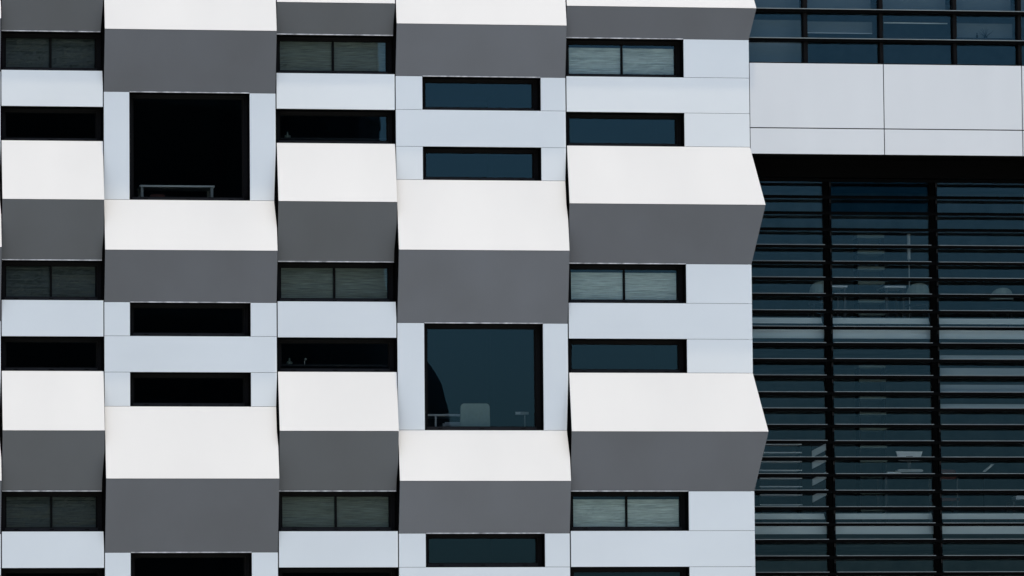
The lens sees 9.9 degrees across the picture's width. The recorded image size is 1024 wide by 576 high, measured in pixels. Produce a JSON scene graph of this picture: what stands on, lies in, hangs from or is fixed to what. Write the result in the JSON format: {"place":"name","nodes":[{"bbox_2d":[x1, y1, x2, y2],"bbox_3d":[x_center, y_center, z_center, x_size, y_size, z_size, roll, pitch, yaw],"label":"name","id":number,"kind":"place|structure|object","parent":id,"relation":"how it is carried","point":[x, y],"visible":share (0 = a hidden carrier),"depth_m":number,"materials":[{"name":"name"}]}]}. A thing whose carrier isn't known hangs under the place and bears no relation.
{"place":"outdoors","nodes":[
{"label":"outdoors","id":0,"kind":"place"},
{"bbox_2d":[0,0,767,575],"bbox_3d":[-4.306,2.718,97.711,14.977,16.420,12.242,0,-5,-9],"label":"office building","id":1,"kind":"structure","parent":0,"point":[548,214],"depth_m":92.47,"materials":[{"name":"metal"}]},
{"bbox_2d":[1,31,102,70],"bbox_3d":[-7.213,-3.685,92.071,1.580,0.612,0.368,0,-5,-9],"label":"window","id":2,"kind":"structure","parent":1,"relation":"in","point":[20,50],"depth_m":92.19,"materials":[{"name":"black"}]},
{"bbox_2d":[1,106,102,140],"bbox_3d":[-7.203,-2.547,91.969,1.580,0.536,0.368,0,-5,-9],"label":"window","id":3,"kind":"structure","parent":1,"relation":"in","point":[98,111],"depth_m":92.01,"materials":[{"name":"black"}]},
{"bbox_2d":[1,260,102,299],"bbox_3d":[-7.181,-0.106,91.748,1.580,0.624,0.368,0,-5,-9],"label":"window","id":4,"kind":"structure","parent":1,"relation":"in","point":[20,279],"depth_m":91.86,"materials":[{"name":"black glass"}]},
{"bbox_2d":[2,336,102,370],"bbox_3d":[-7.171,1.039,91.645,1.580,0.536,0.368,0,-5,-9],"label":"window","id":5,"kind":"structure","parent":1,"relation":"in","point":[5,339],"depth_m":91.70,"materials":[{"name":"black"}]},
{"bbox_2d":[2,491,103,531],"bbox_3d":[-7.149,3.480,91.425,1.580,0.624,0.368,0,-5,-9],"label":"window","id":6,"kind":"structure","parent":1,"relation":"in","point":[25,511],"depth_m":91.54,"materials":[{"name":"black"}]},
{"bbox_2d":[2,568,103,575],"bbox_3d":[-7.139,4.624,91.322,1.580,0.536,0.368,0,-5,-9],"label":"window","id":7,"kind":"structure","parent":1,"relation":"in","point":[99,571],"depth_m":91.39,"materials":[{"name":"black"}]},
{"bbox_2d":[149,194,164,196],"bbox_3d":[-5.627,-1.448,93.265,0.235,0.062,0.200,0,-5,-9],"label":"box","id":8,"kind":"object","parent":1,"relation":"on","point":[157,195],"visible":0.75,"depth_m":93.17,"materials":[{"name":"brown"}]},
{"bbox_2d":[136,185,214,196],"bbox_3d":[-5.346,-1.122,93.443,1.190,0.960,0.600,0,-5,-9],"label":"desk","id":9,"kind":"object","parent":1,"relation":"on","point":[208,189],"visible":0.49,"depth_m":93.32,"materials":[{"name":"grey metal"}]},
{"bbox_2d":[129,92,249,200],"bbox_3d":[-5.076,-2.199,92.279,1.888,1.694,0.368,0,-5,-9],"label":"window","id":10,"kind":"structure","parent":1,"relation":"in","point":[245,144],"depth_m":92.35,"materials":[{"name":"black"}]},
{"bbox_2d":[130,302,249,336],"bbox_3d":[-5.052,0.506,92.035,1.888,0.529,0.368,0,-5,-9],"label":"window","id":11,"kind":"structure","parent":1,"relation":"in","point":[245,307],"depth_m":92.08,"materials":[{"name":"black"}]},
{"bbox_2d":[130,372,250,406],"bbox_3d":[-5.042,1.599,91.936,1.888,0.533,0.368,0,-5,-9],"label":"window","id":12,"kind":"structure","parent":1,"relation":"in","point":[246,377],"depth_m":91.97,"materials":[{"name":"black"}]},
{"bbox_2d":[131,553,251,575],"bbox_3d":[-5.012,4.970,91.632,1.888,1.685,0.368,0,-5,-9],"label":"window","id":13,"kind":"structure","parent":1,"relation":"in","point":[247,557],"depth_m":91.77,"materials":[{"name":"black"}]},
{"bbox_2d":[276,35,393,73],"bbox_3d":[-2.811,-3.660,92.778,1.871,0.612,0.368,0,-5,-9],"label":"window","id":14,"kind":"structure","parent":1,"relation":"in","point":[331,54],"depth_m":92.89,"materials":[{"name":"black glass"}]},
{"bbox_2d":[276,109,394,143],"bbox_3d":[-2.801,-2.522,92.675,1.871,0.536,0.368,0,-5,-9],"label":"window","id":15,"kind":"structure","parent":1,"relation":"in","point":[389,114],"depth_m":92.71,"materials":[{"name":"black"}]},
{"bbox_2d":[277,262,395,301],"bbox_3d":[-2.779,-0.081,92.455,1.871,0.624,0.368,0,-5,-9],"label":"window","id":16,"kind":"structure","parent":1,"relation":"in","point":[296,281],"depth_m":92.58,"materials":[{"name":"black"}]},
{"bbox_2d":[278,338,395,371],"bbox_3d":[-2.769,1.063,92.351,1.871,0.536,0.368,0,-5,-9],"label":"window","id":17,"kind":"structure","parent":1,"relation":"in","point":[391,342],"depth_m":92.42,"materials":[{"name":"black"}]},
{"bbox_2d":[278,491,397,530],"bbox_3d":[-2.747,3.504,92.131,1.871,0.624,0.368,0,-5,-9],"label":"window","id":18,"kind":"structure","parent":1,"relation":"in","point":[298,511],"depth_m":92.24,"materials":[{"name":"black glass"}]},
{"bbox_2d":[279,567,397,575],"bbox_3d":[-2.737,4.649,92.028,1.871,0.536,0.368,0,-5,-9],"label":"window","id":19,"kind":"structure","parent":1,"relation":"in","point":[393,571],"depth_m":92.10,"materials":[{"name":"black"}]},
{"bbox_2d":[428,414,459,425],"bbox_3d":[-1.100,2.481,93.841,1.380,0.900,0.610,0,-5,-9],"label":"desk","id":20,"kind":"object","parent":1,"relation":"on","point":[450,416],"visible":0.31,"depth_m":93.68,"materials":[{"name":"white laminate"}]},
{"bbox_2d":[460,403,489,425],"bbox_3d":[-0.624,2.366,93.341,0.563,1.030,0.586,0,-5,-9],"label":"office chair","id":21,"kind":"object","parent":1,"relation":"on","point":[474,414],"visible":0.48,"depth_m":93.09,"materials":[{"name":"white fabric"}]},
{"bbox_2d":[422,76,540,110],"bbox_3d":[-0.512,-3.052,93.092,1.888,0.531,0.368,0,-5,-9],"label":"window","id":22,"kind":"structure","parent":1,"relation":"in","point":[535,82],"depth_m":93.14,"materials":[{"name":"black"}]},
{"bbox_2d":[423,147,540,180],"bbox_3d":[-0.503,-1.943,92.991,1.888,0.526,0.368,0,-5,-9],"label":"window","id":23,"kind":"structure","parent":1,"relation":"in","point":[536,152],"depth_m":93.03,"materials":[{"name":"black"}]},
{"bbox_2d":[424,323,543,429],"bbox_3d":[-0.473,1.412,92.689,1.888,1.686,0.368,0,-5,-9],"label":"window","id":24,"kind":"structure","parent":1,"relation":"in","point":[538,328],"depth_m":92.78,"materials":[{"name":"black"}]},
{"bbox_2d":[425,533,544,566],"bbox_3d":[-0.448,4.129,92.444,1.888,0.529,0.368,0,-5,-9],"label":"window","id":25,"kind":"structure","parent":1,"relation":"in","point":[539,538],"depth_m":92.51,"materials":[{"name":"black"}]},
{"bbox_2d":[566,38,682,77],"bbox_3d":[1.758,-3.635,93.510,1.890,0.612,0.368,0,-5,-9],"label":"window","id":26,"kind":"structure","parent":1,"relation":"in","point":[594,62],"depth_m":93.62,"materials":[{"name":"black"}]},
{"bbox_2d":[566,112,683,146],"bbox_3d":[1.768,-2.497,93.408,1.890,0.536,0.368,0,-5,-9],"label":"window","id":27,"kind":"structure","parent":1,"relation":"in","point":[678,117],"depth_m":93.46,"materials":[{"name":"black"}]},
{"bbox_2d":[568,264,685,302],"bbox_3d":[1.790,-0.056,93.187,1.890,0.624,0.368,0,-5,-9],"label":"window","id":28,"kind":"structure","parent":1,"relation":"in","point":[584,287],"depth_m":93.30,"materials":[{"name":"black"}]},
{"bbox_2d":[568,339,686,372],"bbox_3d":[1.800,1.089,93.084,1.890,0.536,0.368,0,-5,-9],"label":"window","id":29,"kind":"structure","parent":1,"relation":"in","point":[681,344],"depth_m":93.14,"materials":[{"name":"black"}]},
{"bbox_2d":[570,492,688,530],"bbox_3d":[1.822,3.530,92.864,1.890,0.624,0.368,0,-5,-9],"label":"window","id":30,"kind":"structure","parent":1,"relation":"in","point":[625,514],"depth_m":92.98,"materials":[{"name":"black"}]},
{"bbox_2d":[571,567,688,575],"bbox_3d":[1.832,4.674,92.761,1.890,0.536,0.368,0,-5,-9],"label":"window","id":31,"kind":"structure","parent":1,"relation":"in","point":[684,571],"depth_m":92.83,"materials":[{"name":"black"}]},
{"bbox_2d":[515,412,528,426],"bbox_3d":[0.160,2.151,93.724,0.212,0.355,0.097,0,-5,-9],"label":"desk lamp","id":32,"kind":"object","parent":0,"point":[522,413],"visible":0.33,"depth_m":93.71,"materials":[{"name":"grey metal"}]},
{"label":"ground","id":33,"kind":"structure","parent":0,"visible":0},
{"bbox_2d":[749,0,1023,575],"bbox_3d":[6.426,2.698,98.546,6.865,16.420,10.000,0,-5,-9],"label":"glazed wing","id":34,"kind":"structure","parent":33,"relation":"on","point":[894,122],"depth_m":95.05,"materials":[{"name":"black glass"}]},
{"bbox_2d":[756,444,802,522],"bbox_3d":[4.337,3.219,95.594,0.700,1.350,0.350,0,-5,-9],"label":"shelf rack","id":35,"kind":"object","parent":34,"relation":"on","point":[798,452],"visible":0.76,"depth_m":95.51,"materials":[{"name":"white laminate"}]},
{"bbox_2d":[811,444,826,522],"bbox_3d":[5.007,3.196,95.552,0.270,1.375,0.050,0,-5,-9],"label":"zigzag screen","id":36,"kind":"object","parent":34,"relation":"on","point":[818,466],"visible":0.53,"depth_m":95.55,"materials":[{"name":"grey"}]},
{"bbox_2d":[807,281,834,325],"bbox_3d":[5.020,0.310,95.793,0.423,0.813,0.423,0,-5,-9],"label":"shell chair","id":37,"kind":"object","parent":34,"relation":"on","point":[817,287],"visible":0.61,"depth_m":95.64,"materials":[{"name":"white fabric"}]},
{"bbox_2d":[820,285,846,325],"bbox_3d":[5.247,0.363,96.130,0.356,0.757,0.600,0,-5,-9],"label":"desk","id":38,"kind":"object","parent":34,"relation":"on","point":[837,289],"visible":0.5,"depth_m":96.28,"materials":[{"name":"white laminate"}]},
{"bbox_2d":[853,235,884,325],"bbox_3d":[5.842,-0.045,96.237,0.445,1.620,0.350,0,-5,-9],"label":"shelf rack","id":39,"kind":"object","parent":34,"relation":"on","point":[857,269],"visible":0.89,"depth_m":96.14,"materials":[{"name":"grey"}]},
{"bbox_2d":[854,365,886,522],"bbox_3d":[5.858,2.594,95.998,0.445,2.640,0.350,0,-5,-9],"label":"shelf rack","id":40,"kind":"object","parent":34,"relation":"on","point":[858,415],"visible":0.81,"depth_m":95.94,"materials":[{"name":"grey"}]},
{"bbox_2d":[877,286,905,325],"bbox_3d":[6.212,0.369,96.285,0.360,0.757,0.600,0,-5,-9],"label":"desk","id":41,"kind":"object","parent":34,"relation":"on","point":[896,289],"visible":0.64,"depth_m":96.05,"materials":[{"name":"white laminate"}]},
{"bbox_2d":[876,477,931,522],"bbox_3d":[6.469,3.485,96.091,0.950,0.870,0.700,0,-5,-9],"label":"desk","id":42,"kind":"object","parent":34,"relation":"on","point":[886,495],"visible":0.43,"depth_m":96.34,"materials":[{"name":"grey metal"}]},
{"bbox_2d":[895,451,922,472],"bbox_3d":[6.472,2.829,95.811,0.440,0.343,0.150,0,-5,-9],"label":"monitor","id":43,"kind":"object","parent":42,"relation":"on","point":[908,454],"visible":0.96,"depth_m":95.82,"materials":[{"name":"white plastic"}]},
{"bbox_2d":[907,234,910,317],"bbox_3d":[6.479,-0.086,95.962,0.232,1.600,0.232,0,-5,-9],"label":"tube lamp","id":44,"kind":"object","parent":34,"relation":"on","point":[908,250],"visible":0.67,"depth_m":95.99,"materials":[{"name":"grey metal"}]},
{"bbox_2d":[905,283,929,325],"bbox_3d":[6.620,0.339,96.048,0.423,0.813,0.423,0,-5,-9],"label":"shell chair","id":45,"kind":"object","parent":34,"relation":"on","point":[919,288],"visible":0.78,"depth_m":95.91,"materials":[{"name":"white fabric"}]},
{"bbox_2d":[930,470,959,522],"bbox_3d":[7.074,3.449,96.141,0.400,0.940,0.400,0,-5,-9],"label":"chair","id":46,"kind":"object","parent":34,"relation":"on","point":[956,499],"visible":0.45,"depth_m":95.98,"materials":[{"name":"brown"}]},
{"bbox_2d":[983,464,993,522],"bbox_3d":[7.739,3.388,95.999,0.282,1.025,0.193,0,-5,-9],"label":"slanted lamp","id":47,"kind":"object","parent":34,"relation":"on","point":[988,467],"visible":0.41,"depth_m":96.01,"materials":[{"name":"grey metal"}]},
{"bbox_2d":[988,288,1014,326],"bbox_3d":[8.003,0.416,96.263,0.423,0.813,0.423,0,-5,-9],"label":"shell chair","id":48,"kind":"object","parent":34,"relation":"on","point":[1003,291],"visible":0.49,"depth_m":96.12,"materials":[{"name":"white fabric"}]},
{"bbox_2d":[1005,499,1023,522],"bbox_3d":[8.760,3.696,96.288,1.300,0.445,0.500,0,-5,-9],"label":"desk","id":49,"kind":"object","parent":34,"relation":"on","point":[1013,501],"visible":0.73,"depth_m":96.07,"materials":[{"name":"grey"}]},
{"bbox_2d":[1012,496,1023,498],"bbox_3d":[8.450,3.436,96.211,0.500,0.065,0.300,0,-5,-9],"label":"storage box","id":50,"kind":"object","parent":49,"relation":"on","point":[1018,497],"visible":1,"depth_m":96.05,"materials":[{"name":"white laminate"}]}
]}

